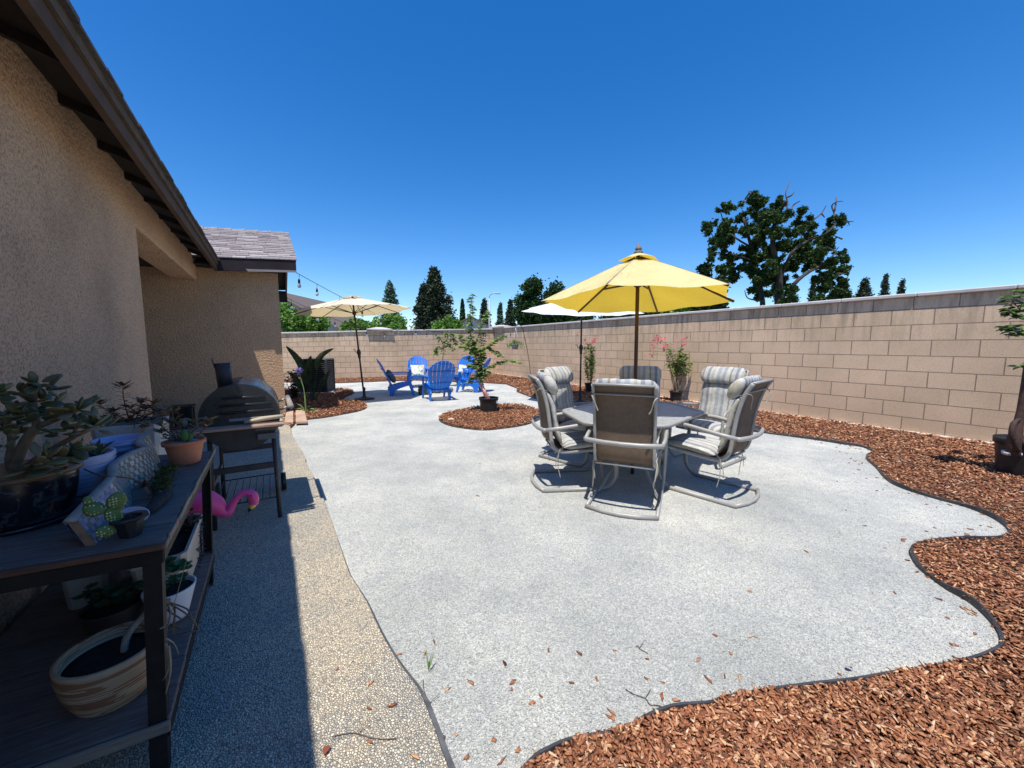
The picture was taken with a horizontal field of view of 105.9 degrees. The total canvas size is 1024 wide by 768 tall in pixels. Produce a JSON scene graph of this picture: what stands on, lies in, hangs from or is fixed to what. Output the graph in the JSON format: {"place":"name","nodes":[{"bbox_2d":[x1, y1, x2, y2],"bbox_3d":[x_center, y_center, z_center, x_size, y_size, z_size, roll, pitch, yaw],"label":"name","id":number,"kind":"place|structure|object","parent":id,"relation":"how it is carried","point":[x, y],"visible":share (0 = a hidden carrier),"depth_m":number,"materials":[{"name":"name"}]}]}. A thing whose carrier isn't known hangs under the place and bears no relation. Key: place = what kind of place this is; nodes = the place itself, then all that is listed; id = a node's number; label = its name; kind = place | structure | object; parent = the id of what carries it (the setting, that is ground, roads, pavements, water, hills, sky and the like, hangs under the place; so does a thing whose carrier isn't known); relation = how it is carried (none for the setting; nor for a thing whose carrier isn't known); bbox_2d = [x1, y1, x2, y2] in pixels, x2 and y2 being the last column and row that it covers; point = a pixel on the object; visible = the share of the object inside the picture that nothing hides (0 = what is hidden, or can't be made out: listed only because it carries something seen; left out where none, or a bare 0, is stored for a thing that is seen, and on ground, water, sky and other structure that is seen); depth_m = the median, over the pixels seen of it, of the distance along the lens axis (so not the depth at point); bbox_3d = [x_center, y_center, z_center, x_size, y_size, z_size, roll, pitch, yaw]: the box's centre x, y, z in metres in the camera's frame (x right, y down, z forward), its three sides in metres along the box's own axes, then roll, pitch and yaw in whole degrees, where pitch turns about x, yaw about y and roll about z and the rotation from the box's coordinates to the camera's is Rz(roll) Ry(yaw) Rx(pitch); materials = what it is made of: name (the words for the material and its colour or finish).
{"place":"outdoors","nodes":[
{"label":"outdoors","id":0,"kind":"place"},
{"bbox_2d":[73,417,447,767],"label":"pebble walk","id":1,"kind":"structure","parent":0,"point":[272,708],"depth_m":1.64,"materials":[{"name":"gravel"}]},
{"bbox_2d":[0,448,215,767],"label":"plant stand","id":2,"kind":"object","parent":1,"relation":"on","point":[41,726],"visible":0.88,"depth_m":1.17,"materials":[{"name":"brown wood"}]},
{"bbox_2d":[0,371,118,536],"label":"jade plant","id":3,"kind":"object","parent":2,"relation":"on","point":[39,489],"visible":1,"depth_m":1.21,"materials":[{"name":"green plant"}]},
{"bbox_2d":[30,437,116,496],"bbox_3d":[-1.668,0.309,1.473,0.233,0.209,0.233,-4,7,-32],"label":"bowl planter","id":4,"kind":"object","parent":2,"relation":"on","point":[100,459],"visible":0.3,"depth_m":1.46,"materials":[{"name":"ceramic"}]},
{"bbox_2d":[61,570,124,609],"bbox_3d":[-1.882,0.846,1.748,0.166,0.200,0.286,-4,7,-32],"label":"window box","id":5,"kind":"object","parent":2,"relation":"on","point":[72,588],"visible":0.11,"depth_m":1.64,"materials":[{"name":"beige plastic"}]},
{"bbox_2d":[70,575,142,636],"bbox_3d":[-1.585,0.882,1.528,0.231,0.184,0.198,3,7,29],"label":"succulent pot","id":6,"kind":"object","parent":2,"relation":"on","point":[101,611],"visible":0.9,"depth_m":1.50,"materials":[{"name":"plastic"}]},
{"bbox_2d":[62,432,160,545],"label":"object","id":7,"kind":"object","parent":2,"relation":"on","point":[128,472],"visible":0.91,"depth_m":1.41,"materials":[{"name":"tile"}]},
{"bbox_2d":[81,492,148,538],"bbox_3d":[-1.167,0.386,1.141,0.085,0.147,0.135,5,8,41],"label":"cactus pot","id":8,"kind":"object","parent":2,"relation":"on","point":[128,525],"visible":1,"depth_m":1.13,"materials":[{"name":"black plastic"}]},
{"bbox_2d":[89,433,140,458],"bbox_3d":[-1.845,0.317,1.825,0.200,0.126,0.200,-4,7,-32],"label":"bowl planter","id":9,"kind":"object","parent":2,"relation":"on","point":[122,444],"visible":0.37,"depth_m":1.79,"materials":[{"name":"blue ceramic"}]},
{"bbox_2d":[49,598,199,717],"bbox_3d":[-1.274,0.881,1.281,0.332,0.245,0.250,-15,16,-69],"label":"striped pot","id":10,"kind":"object","parent":2,"relation":"on","point":[100,673],"visible":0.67,"depth_m":1.20,"materials":[{"name":"ceramic"}]},
{"bbox_2d":[123,506,149,520],"bbox_3d":[-1.212,0.426,1.238,0.079,0.031,0.058,8,43,-32],"label":"shell","id":11,"kind":"object","parent":2,"relation":"on","point":[129,509],"visible":0.2,"depth_m":1.25},
{"bbox_2d":[146,463,183,513],"bbox_3d":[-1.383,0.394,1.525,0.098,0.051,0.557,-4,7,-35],"label":"potted plant","id":12,"kind":"object","parent":2,"relation":"on","point":[161,486],"visible":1,"depth_m":1.47,"materials":[{"name":"green plant"}]},
{"bbox_2d":[135,555,196,624],"bbox_3d":[-1.421,0.850,1.594,0.188,0.252,0.186,-4,7,-32],"label":"succulent pot","id":13,"kind":"object","parent":2,"relation":"on","point":[186,590],"visible":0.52,"depth_m":1.59,"materials":[{"name":"white ceramic"}]},
{"bbox_2d":[127,508,206,609],"bbox_3d":[-1.623,0.798,1.859,0.232,0.297,0.496,-4,7,-32],"label":"window box","id":14,"kind":"object","parent":2,"relation":"on","point":[186,543],"visible":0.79,"depth_m":1.87,"materials":[{"name":"beige plastic"}]},
{"bbox_2d":[159,559,186,693],"bbox_3d":[-1.040,0.771,1.153,0.162,0.520,0.036,0,6,0],"label":"dried vine","id":15,"kind":"object","parent":2,"relation":"hanging from","point":[168,650],"visible":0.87,"depth_m":1.15,"materials":[{"name":"plant"}]},
{"bbox_2d":[150,406,217,465],"bbox_3d":[-1.576,0.248,1.876,0.318,0.275,0.170,-2,6,-20],"label":"terracotta pot","id":16,"kind":"object","parent":2,"relation":"on","point":[185,448],"visible":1,"depth_m":1.85,"materials":[{"name":"orange ceramic"}]},
{"bbox_2d":[91,380,170,454],"bbox_3d":[-2.079,0.546,2.125,0.384,1.123,0.443,-4,7,-32],"label":"tall planter","id":17,"kind":"object","parent":1,"relation":"on","point":[130,424],"visible":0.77,"depth_m":2.14,"materials":[{"name":"white plastic"}]},
{"bbox_2d":[168,404,196,429],"bbox_3d":[-5.221,0.521,6.138,0.300,0.360,0.300,-4,7,-32],"label":"lantern","id":18,"kind":"object","parent":1,"relation":"on","point":[185,410],"visible":0.65,"depth_m":6.16,"materials":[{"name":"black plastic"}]},
{"bbox_2d":[188,489,258,550],"bbox_3d":[-1.863,0.862,2.440,0.453,0.430,0.158,-3,6,-24],"label":"flamingo","id":19,"kind":"object","parent":1,"relation":"on","point":[220,509],"visible":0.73,"depth_m":2.44,"materials":[{"name":"pink plastic"}]},
{"bbox_2d":[192,358,293,530],"bbox_3d":[-2.080,0.402,3.074,0.600,1.222,0.894,-4,7,-32],"label":"barrel grill","id":20,"kind":"object","parent":1,"relation":"on","point":[246,411],"visible":0.89,"depth_m":2.79,"materials":[{"name":"black metal"}]},
{"bbox_2d":[257,432,276,439],"bbox_3d":[-1.806,0.383,2.849,0.120,0.045,0.016,-4,7,-32],"label":"ash door","id":21,"kind":"structure","parent":20,"relation":"in","point":[271,435],"depth_m":2.84,"materials":[{"name":"metal"}]},
{"bbox_2d":[85,431,443,767],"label":"pebble grains","id":22,"kind":"object","parent":1,"relation":"on","point":[308,737],"visible":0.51,"depth_m":1.45},
{"bbox_2d":[332,723,395,739],"bbox_3d":[-0.498,1.184,1.318,0.220,0.010,0.051,0,6,0],"label":"twig","id":23,"kind":"object","parent":1,"relation":"on","point":[363,735],"visible":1,"depth_m":1.31,"materials":[{"name":"brown wood"}]},
{"bbox_2d":[337,666,418,758],"bbox_3d":[-0.291,1.208,1.119,0.225,0.009,1.262,-4,7,-32],"label":"stray bark","id":24,"kind":"object","parent":1,"relation":"on","point":[411,754],"visible":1,"depth_m":1.41,"materials":[{"name":"brown wood"}]},
{"bbox_2d":[70,0,1023,329],"label":"sky","id":25,"kind":"structure","parent":0,"point":[494,145],"materials":[{"name":"blue"}]},
{"bbox_2d":[284,380,1007,767],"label":"gravel yard","id":26,"kind":"structure","parent":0,"point":[412,434],"depth_m":2.40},
{"bbox_2d":[0,0,296,637],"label":"house","id":27,"kind":"structure","parent":26,"relation":"on","point":[118,263],"depth_m":2.55,"materials":[{"name":"beige paint"}]},
{"bbox_2d":[288,298,447,339],"bbox_3d":[-4.631,-2.091,13.250,1.217,1.076,6.117,4,7,34],"label":"string light","id":28,"kind":"object","parent":27,"relation":"hanging from","point":[291,307],"visible":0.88,"depth_m":12.65,"materials":[{"name":"black"}]},
{"bbox_2d":[297,273,510,338],"bbox_3d":[-2.782,-1.890,11.289,2.083,1.119,8.638,3,7,28],"label":"string light","id":29,"kind":"object","parent":27,"relation":"hanging from","point":[317,294],"visible":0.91,"depth_m":9.94,"materials":[{"name":"black"}]},
{"bbox_2d":[282,387,366,426],"bbox_3d":[-4.740,0.391,9.349,2.043,0.001,6.551,-3,7,-29],"label":"mulch bed","id":30,"kind":"object","parent":26,"relation":"on","point":[330,406],"visible":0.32,"depth_m":8.13,"materials":[{"name":"wood"}]},
{"bbox_2d":[284,410,292,423],"bbox_3d":[-4.029,0.592,6.986,0.132,0.038,1.393,-3,7,-29],"label":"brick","id":31,"kind":"object","parent":30,"relation":"on","point":[288,417],"visible":0.89,"depth_m":6.81,"materials":[{"name":"beige brick"}]},
{"bbox_2d":[284,370,302,398],"bbox_3d":[-5.356,0.019,9.510,0.570,0.757,0.656,0,6,0],"label":"shrub","id":32,"kind":"object","parent":30,"relation":"on","point":[294,393],"visible":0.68,"depth_m":9.47,"materials":[{"name":"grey plant"}]},
{"bbox_2d":[296,410,306,423],"bbox_3d":[-3.846,0.588,7.026,0.168,0.038,1.331,-3,7,-30],"label":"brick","id":33,"kind":"object","parent":30,"relation":"on","point":[301,417],"visible":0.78,"depth_m":6.81,"materials":[{"name":"beige brick"}]},
{"bbox_2d":[294,366,316,413],"bbox_3d":[-3.956,0.130,7.431,0.437,0.942,0.176,0,6,0],"label":"agapanthus","id":34,"kind":"object","parent":30,"relation":"on","point":[298,373],"visible":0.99,"depth_m":7.43,"materials":[{"name":"green plant"}]},
{"bbox_2d":[286,346,333,399],"bbox_3d":[-4.771,-0.244,9.162,1.117,1.307,0.160,-1,6,-5],"label":"bird of paradise","id":35,"kind":"object","parent":30,"relation":"on","point":[306,368],"visible":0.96,"depth_m":9.17,"materials":[{"name":"green plant"}]},
{"bbox_2d":[299,358,338,394],"bbox_3d":[-5.416,-0.227,10.803,0.860,0.963,0.817,-1,6,-8],"label":"air conditioner","id":36,"kind":"object","parent":30,"relation":"on","point":[326,365],"visible":0.61,"depth_m":10.52,"materials":[{"name":"metal"}]},
{"bbox_2d":[291,393,366,427],"bbox_3d":[-3.689,0.457,8.791,0.956,0.029,5.047,-1,6,-10],"label":"garden edging","id":37,"kind":"object","parent":26,"relation":"on","point":[332,416],"visible":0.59,"depth_m":7.31,"materials":[{"name":"black plastic"}]},
{"bbox_2d":[294,295,410,400],"bbox_3d":[-3.829,-0.886,9.453,2.506,2.547,2.514,1,6,10],"label":"patio umbrella","id":38,"kind":"object","parent":26,"relation":"on","point":[349,307],"visible":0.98,"depth_m":9.51,"materials":[{"name":"beige fabric"}]},
{"bbox_2d":[290,427,455,767],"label":"pebble walk edge","id":39,"kind":"object","parent":26,"relation":"on","point":[446,752],"visible":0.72,"depth_m":1.43,"materials":[{"name":"grey concrete"}]},
{"bbox_2d":[376,359,414,395],"bbox_3d":[-3.120,-0.193,10.371,0.959,0.983,0.753,-2,6,-17],"label":"adirondack chair","id":40,"kind":"object","parent":26,"relation":"on","point":[392,388],"visible":0.99,"depth_m":10.18,"materials":[{"name":"blue plastic"}]},
{"bbox_2d":[386,370,395,382],"bbox_3d":[-3.233,-0.208,10.335,0.150,0.400,0.420,-32,14,-12],"label":"throw pillow","id":41,"kind":"object","parent":40,"relation":"on","point":[392,378],"visible":0.92,"depth_m":10.18,"materials":[{"name":"black fabric"}]},
{"bbox_2d":[407,356,428,382],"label":"adirondack chair","id":42,"kind":"object","parent":26,"relation":"on","point":[417,360],"visible":0.51,"depth_m":12.65,"materials":[{"name":"blue plastic"}]},
{"bbox_2d":[410,365,424,375],"bbox_3d":[-3.028,-0.420,12.411,0.441,0.420,0.150,-2,-19,-17],"label":"throw pillow","id":43,"kind":"object","parent":42,"relation":"on","point":[417,370],"visible":0.84,"depth_m":12.35,"materials":[{"name":"white fabric"}]},
{"bbox_2d":[418,386,427,394],"bbox_3d":[-2.407,0.170,10.492,0.260,0.236,0.240,-1,6,-12],"label":"wood box","id":44,"kind":"object","parent":26,"relation":"on","point":[420,391],"visible":0.56,"depth_m":10.37,"materials":[{"name":"black wood"}]},
{"bbox_2d":[426,651,433,670],"bbox_3d":[-0.344,1.144,1.604,0.035,0.099,0.044,0,6,0],"label":"grass weed","id":45,"kind":"object","parent":26,"relation":"on","point":[428,664],"depth_m":1.61,"materials":[{"name":"green plant"}]},
{"bbox_2d":[419,360,455,400],"bbox_3d":[-1.801,-0.100,9.451,0.753,0.983,0.959,-3,7,-27],"label":"adirondack chair","id":46,"kind":"object","parent":26,"relation":"on","point":[442,384],"visible":1,"depth_m":9.22,"materials":[{"name":"blue plastic"}]},
{"bbox_2d":[391,328,494,376],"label":"block wall","id":47,"kind":"structure","parent":26,"relation":"on","point":[411,344],"depth_m":16.59,"materials":[{"name":"concrete"}]},
{"bbox_2d":[448,355,474,386],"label":"adirondack chair","id":48,"kind":"object","parent":26,"relation":"on","point":[456,376],"visible":0.48,"depth_m":12.98,"materials":[{"name":"blue plastic"}]},
{"bbox_2d":[456,358,490,392],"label":"adirondack chair","id":49,"kind":"object","parent":26,"relation":"on","point":[474,385],"visible":0.73,"depth_m":10.92,"materials":[{"name":"blue plastic"}]},
{"bbox_2d":[438,402,538,429],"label":"bark chips","id":50,"kind":"object","parent":26,"relation":"on","point":[512,409],"visible":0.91,"depth_m":7.09,"materials":[{"name":"brown wood"}]},
{"bbox_2d":[454,294,521,412],"bbox_3d":[-0.463,-0.591,7.545,1.373,2.307,0.486,0,6,0],"label":"potted sapling","id":51,"kind":"object","parent":50,"relation":"on","point":[488,403],"visible":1,"depth_m":7.50,"materials":[{"name":"green plant"}]},
{"bbox_2d":[439,409,539,430],"bbox_3d":[-0.273,0.599,7.383,1.889,0.032,2.466,5,7,38],"label":"garden edging","id":52,"kind":"object","parent":26,"relation":"on","point":[487,430],"visible":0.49,"depth_m":6.30,"materials":[{"name":"black plastic"}]},
{"bbox_2d":[396,648,611,764],"bbox_3d":[0.117,1.202,1.482,1.260,0.011,0.482,0,6,0],"label":"stray bark","id":53,"kind":"object","parent":26,"relation":"on","point":[518,749],"visible":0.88,"depth_m":1.48,"materials":[{"name":"brown wood"}]},
{"bbox_2d":[537,366,592,466],"bbox_3d":[0.744,0.344,4.592,0.781,1.086,0.640,6,8,43],"label":"patio chair","id":54,"kind":"object","parent":26,"relation":"on","point":[562,377],"visible":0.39,"depth_m":4.64,"materials":[{"name":"fabric"}]},
{"bbox_2d":[528,371,618,492],"bbox_3d":[0.568,0.425,3.790,0.781,1.086,0.640,-1,6,-6],"label":"patio chair","id":55,"kind":"object","parent":26,"relation":"on","point":[545,388],"visible":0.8,"depth_m":3.58,"materials":[{"name":"fabric"}]},
{"bbox_2d":[583,378,668,519],"bbox_3d":[0.995,0.473,3.321,0.640,1.086,0.781,3,6,24],"label":"patio chair","id":56,"kind":"object","parent":26,"relation":"on","point":[624,427],"visible":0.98,"depth_m":3.05,"materials":[{"name":"fabric"}]},
{"bbox_2d":[562,401,703,499],"bbox_3d":[1.227,0.601,3.960,1.128,0.698,1.709,5,8,43],"label":"dining table","id":57,"kind":"object","parent":26,"relation":"on","point":[670,414],"visible":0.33,"depth_m":3.67,"materials":[{"name":"grey glass"}]},
{"bbox_2d":[542,243,734,473],"bbox_3d":[1.268,-0.238,3.973,1.949,2.369,1.720,0,6,0],"label":"table umbrella","id":58,"kind":"object","parent":26,"relation":"on","point":[637,281],"visible":0.99,"depth_m":3.93,"materials":[{"name":"yellow fabric"}]},
{"bbox_2d":[619,366,662,462],"bbox_3d":[1.539,0.335,4.681,0.640,1.086,0.781,2,6,17],"label":"patio chair","id":59,"kind":"object","parent":26,"relation":"on","point":[652,373],"visible":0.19,"depth_m":4.81,"materials":[{"name":"fabric"}]},
{"bbox_2d":[284,373,1023,767],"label":"mulch bed","id":60,"kind":"object","parent":26,"relation":"on","point":[1020,490],"visible":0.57,"depth_m":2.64,"materials":[{"name":"wood"}]},
{"bbox_2d":[431,331,458,377],"bbox_3d":[-2.591,-1.103,14.968,1.135,1.860,0.371,0,6,0],"label":"potted sapling","id":61,"kind":"object","parent":60,"relation":"on","point":[435,351],"visible":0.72,"depth_m":14.90,"materials":[{"name":"green plant"}]},
{"bbox_2d":[515,324,530,373],"bbox_3d":[0.422,-1.220,14.752,0.635,2.140,0.019,0,6,0],"label":"garden hook","id":62,"kind":"object","parent":60,"relation":"on","point":[526,345],"visible":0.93,"depth_m":14.72,"materials":[{"name":"black metal"}]},
{"bbox_2d":[506,328,524,348],"bbox_3d":[0.163,-1.722,14.683,0.801,0.828,0.859,0,6,0],"label":"hanging basket","id":63,"kind":"object","parent":62,"relation":"hanging from","point":[514,344],"visible":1,"depth_m":14.60,"materials":[{"name":"green plastic"}]},
{"bbox_2d":[522,303,643,401],"bbox_3d":[1.600,-0.822,8.927,2.628,2.527,2.593,1,6,12],"label":"patio umbrella","id":64,"kind":"object","parent":60,"relation":"on","point":[551,309],"visible":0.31,"depth_m":8.16,"materials":[{"name":"white fabric"}]},
{"bbox_2d":[575,332,596,391],"bbox_3d":[2.082,-0.622,10.953,0.652,1.677,0.353,0,6,0],"label":"flowering shrub","id":65,"kind":"object","parent":60,"relation":"on","point":[591,370],"visible":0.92,"depth_m":10.92,"materials":[{"name":"green plant"}]},
{"bbox_2d":[645,335,692,401],"bbox_3d":[3.668,-0.367,9.067,1.102,1.553,0.422,0,6,0],"label":"flowering shrub","id":66,"kind":"object","parent":60,"relation":"on","point":[676,370],"visible":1,"depth_m":9.03,"materials":[{"name":"green plant"}]},
{"bbox_2d":[992,289,1023,476],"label":"potted tree","id":67,"kind":"object","parent":60,"relation":"on","point":[1009,451],"visible":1,"depth_m":3.86,"materials":[{"name":"green plant"}]},
{"bbox_2d":[668,366,749,467],"bbox_3d":[2.345,0.347,4.557,0.780,1.086,0.640,-4,7,-37],"label":"patio chair","id":68,"kind":"object","parent":26,"relation":"on","point":[718,381],"visible":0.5,"depth_m":4.61,"materials":[{"name":"fabric"}]},
{"bbox_2d":[433,439,994,735],"bbox_3d":[2.107,0.753,5.885,4.970,0.016,9.466,0,6,0],"label":"stray bark","id":69,"kind":"object","parent":26,"relation":"on","point":[533,702],"visible":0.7,"depth_m":1.79,"materials":[{"name":"brown wood"}]},
{"bbox_2d":[657,375,773,508],"bbox_3d":[1.852,0.449,3.556,0.640,1.086,0.780,-5,8,-41],"label":"patio chair","id":70,"kind":"object","parent":26,"relation":"on","point":[747,393],"visible":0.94,"depth_m":3.38,"materials":[{"name":"fabric"}]},
{"bbox_2d":[489,284,1023,442],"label":"block wall","id":71,"kind":"structure","parent":26,"relation":"on","point":[933,363],"depth_m":6.56,"materials":[{"name":"concrete"}]},
{"bbox_2d":[523,394,1010,767],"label":"garden edging","id":72,"kind":"object","parent":26,"relation":"on","point":[977,605],"visible":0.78,"depth_m":2.00,"materials":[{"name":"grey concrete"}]},
{"bbox_2d":[700,182,853,305],"bbox_3d":[23.690,-11.643,34.188,17.412,12.011,9.096,0,6,0],"label":"oak tree","id":73,"kind":"object","parent":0,"point":[800,250],"visible":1,"depth_m":33.05,"materials":[{"name":"green plant"}]},
{"label":"ground","id":74,"kind":"structure","parent":0,"visible":0},
{"bbox_2d":[279,302,330,331],"bbox_3d":[-10.335,-2.394,18.982,2.632,3.650,2.870,5,8,42],"label":"garden tree","id":75,"kind":"object","parent":74,"relation":"on","point":[290,321],"visible":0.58,"depth_m":18.14,"materials":[{"name":"green plant"}]},
{"bbox_2d":[280,293,357,330],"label":"neighbor house","id":76,"kind":"structure","parent":74,"relation":"on","point":[304,301],"depth_m":31.52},
{"bbox_2d":[281,327,392,378],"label":"block wall","id":77,"kind":"structure","parent":74,"relation":"on","point":[374,346],"depth_m":15.41,"materials":[{"name":"concrete"}]},
{"bbox_2d":[338,316,376,332],"bbox_3d":[-9.539,-2.639,23.951,2.382,3.125,2.251,3,7,31],"label":"garden tree","id":78,"kind":"object","parent":74,"relation":"on","point":[362,324],"visible":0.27,"depth_m":23.37,"materials":[{"name":"green plant"}]},
{"bbox_2d":[372,313,407,329],"bbox_3d":[-8.308,-3.005,25.706,2.954,3.504,3.056,1,6,12],"label":"garden tree","id":79,"kind":"object","parent":74,"relation":"on","point":[388,323],"visible":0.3,"depth_m":25.23,"materials":[{"name":"green plant"}]},
{"bbox_2d":[380,280,401,320],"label":"conifer tree","id":80,"kind":"object","parent":74,"relation":"on","point":[390,295],"visible":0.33,"depth_m":40.97,"materials":[{"name":"green plant"}]},
{"bbox_2d":[412,283,433,329],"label":"redwood tree","id":81,"kind":"object","parent":74,"relation":"on","point":[421,307],"visible":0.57,"depth_m":44.74,"materials":[{"name":"green plant"}]},
{"bbox_2d":[409,265,457,329],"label":"redwood tree","id":82,"kind":"object","parent":74,"relation":"on","point":[439,305],"visible":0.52,"depth_m":45.26,"materials":[{"name":"green plant"}]},
{"bbox_2d":[431,314,464,328],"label":"garden tree","id":83,"kind":"object","parent":74,"relation":"on","point":[448,322],"visible":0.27,"depth_m":26.21,"materials":[{"name":"green plant"}]},
{"bbox_2d":[459,298,465,320],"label":"cypress tree","id":84,"kind":"object","parent":74,"relation":"on","point":[462,313],"visible":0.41,"depth_m":58.95,"materials":[{"name":"green plant"}]},
{"bbox_2d":[460,316,490,328],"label":"neighbor house","id":85,"kind":"structure","parent":74,"relation":"on","point":[476,322],"depth_m":47.49,"materials":[{"name":"grey"}]},
{"bbox_2d":[478,298,492,325],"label":"conifer tree","id":86,"kind":"object","parent":74,"relation":"on","point":[483,309],"visible":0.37,"depth_m":56.88,"materials":[{"name":"green plant"}]},
{"bbox_2d":[488,293,500,328],"bbox_3d":[-1.629,-5.322,35.644,1.150,6.065,0.228,0,6,0],"label":"street lamp","id":87,"kind":"object","parent":74,"relation":"on","point":[489,308],"visible":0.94,"depth_m":35.41,"materials":[{"name":"metal"}]},
{"bbox_2d":[494,302,503,324],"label":"conifer tree","id":88,"kind":"object","parent":74,"relation":"on","point":[500,318],"visible":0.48,"depth_m":58.95,"materials":[{"name":"green plant"}]},
{"bbox_2d":[502,299,516,325],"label":"conifer tree","id":89,"kind":"object","parent":74,"relation":"on","point":[510,321],"visible":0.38,"depth_m":54.90,"materials":[{"name":"green plant"}]},
{"bbox_2d":[510,273,565,325],"bbox_3d":[2.892,-6.909,39.829,5.535,8.407,6.112,2,6,17],"label":"broad tree","id":90,"kind":"object","parent":74,"relation":"on","point":[531,288],"visible":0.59,"depth_m":38.21,"materials":[{"name":"green plant"}]},
{"bbox_2d":[559,315,599,321],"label":"broad tree","id":91,"kind":"object","parent":74,"relation":"on","point":[567,318],"visible":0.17,"depth_m":41.08,"materials":[{"name":"green plant"}]},
{"bbox_2d":[598,312,660,318],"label":"broad tree","id":92,"kind":"object","parent":74,"relation":"on","point":[631,315],"visible":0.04,"depth_m":42.03,"materials":[{"name":"green plant"}]},
{"bbox_2d":[660,307,708,313],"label":"broad tree","id":93,"kind":"object","parent":74,"relation":"on","point":[686,309],"visible":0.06,"depth_m":35.94,"materials":[{"name":"green plant"}]},
{"bbox_2d":[689,253,731,310],"bbox_3d":[16.568,-6.472,32.550,3.476,8.995,3.342,0,6,0],"label":"broad tree","id":94,"kind":"object","parent":74,"relation":"on","point":[705,268],"visible":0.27,"depth_m":31.97,"materials":[{"name":"green plant"}]},
{"bbox_2d":[807,283,816,301],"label":"conifer tree","id":95,"kind":"object","parent":74,"relation":"on","point":[811,292],"visible":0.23,"depth_m":60.77,"materials":[{"name":"green plant"}]},
{"bbox_2d":[811,285,854,300],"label":"broad tree","id":96,"kind":"object","parent":74,"relation":"on","point":[844,294],"visible":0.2,"depth_m":47.95,"materials":[{"name":"green plant"}]},
{"bbox_2d":[854,277,874,297],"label":"conifer tree","id":97,"kind":"object","parent":74,"relation":"on","point":[865,288],"visible":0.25,"depth_m":58.52,"materials":[{"name":"green plant"}]},
{"bbox_2d":[877,273,890,295],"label":"conifer tree","id":98,"kind":"object","parent":74,"relation":"on","point":[884,286],"visible":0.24,"depth_m":62.46,"materials":[{"name":"green plant"}]},
{"bbox_2d":[896,278,906,293],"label":"conifer tree","id":99,"kind":"object","parent":74,"relation":"on","point":[901,290],"visible":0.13,"depth_m":64.57,"materials":[{"name":"green plant"}]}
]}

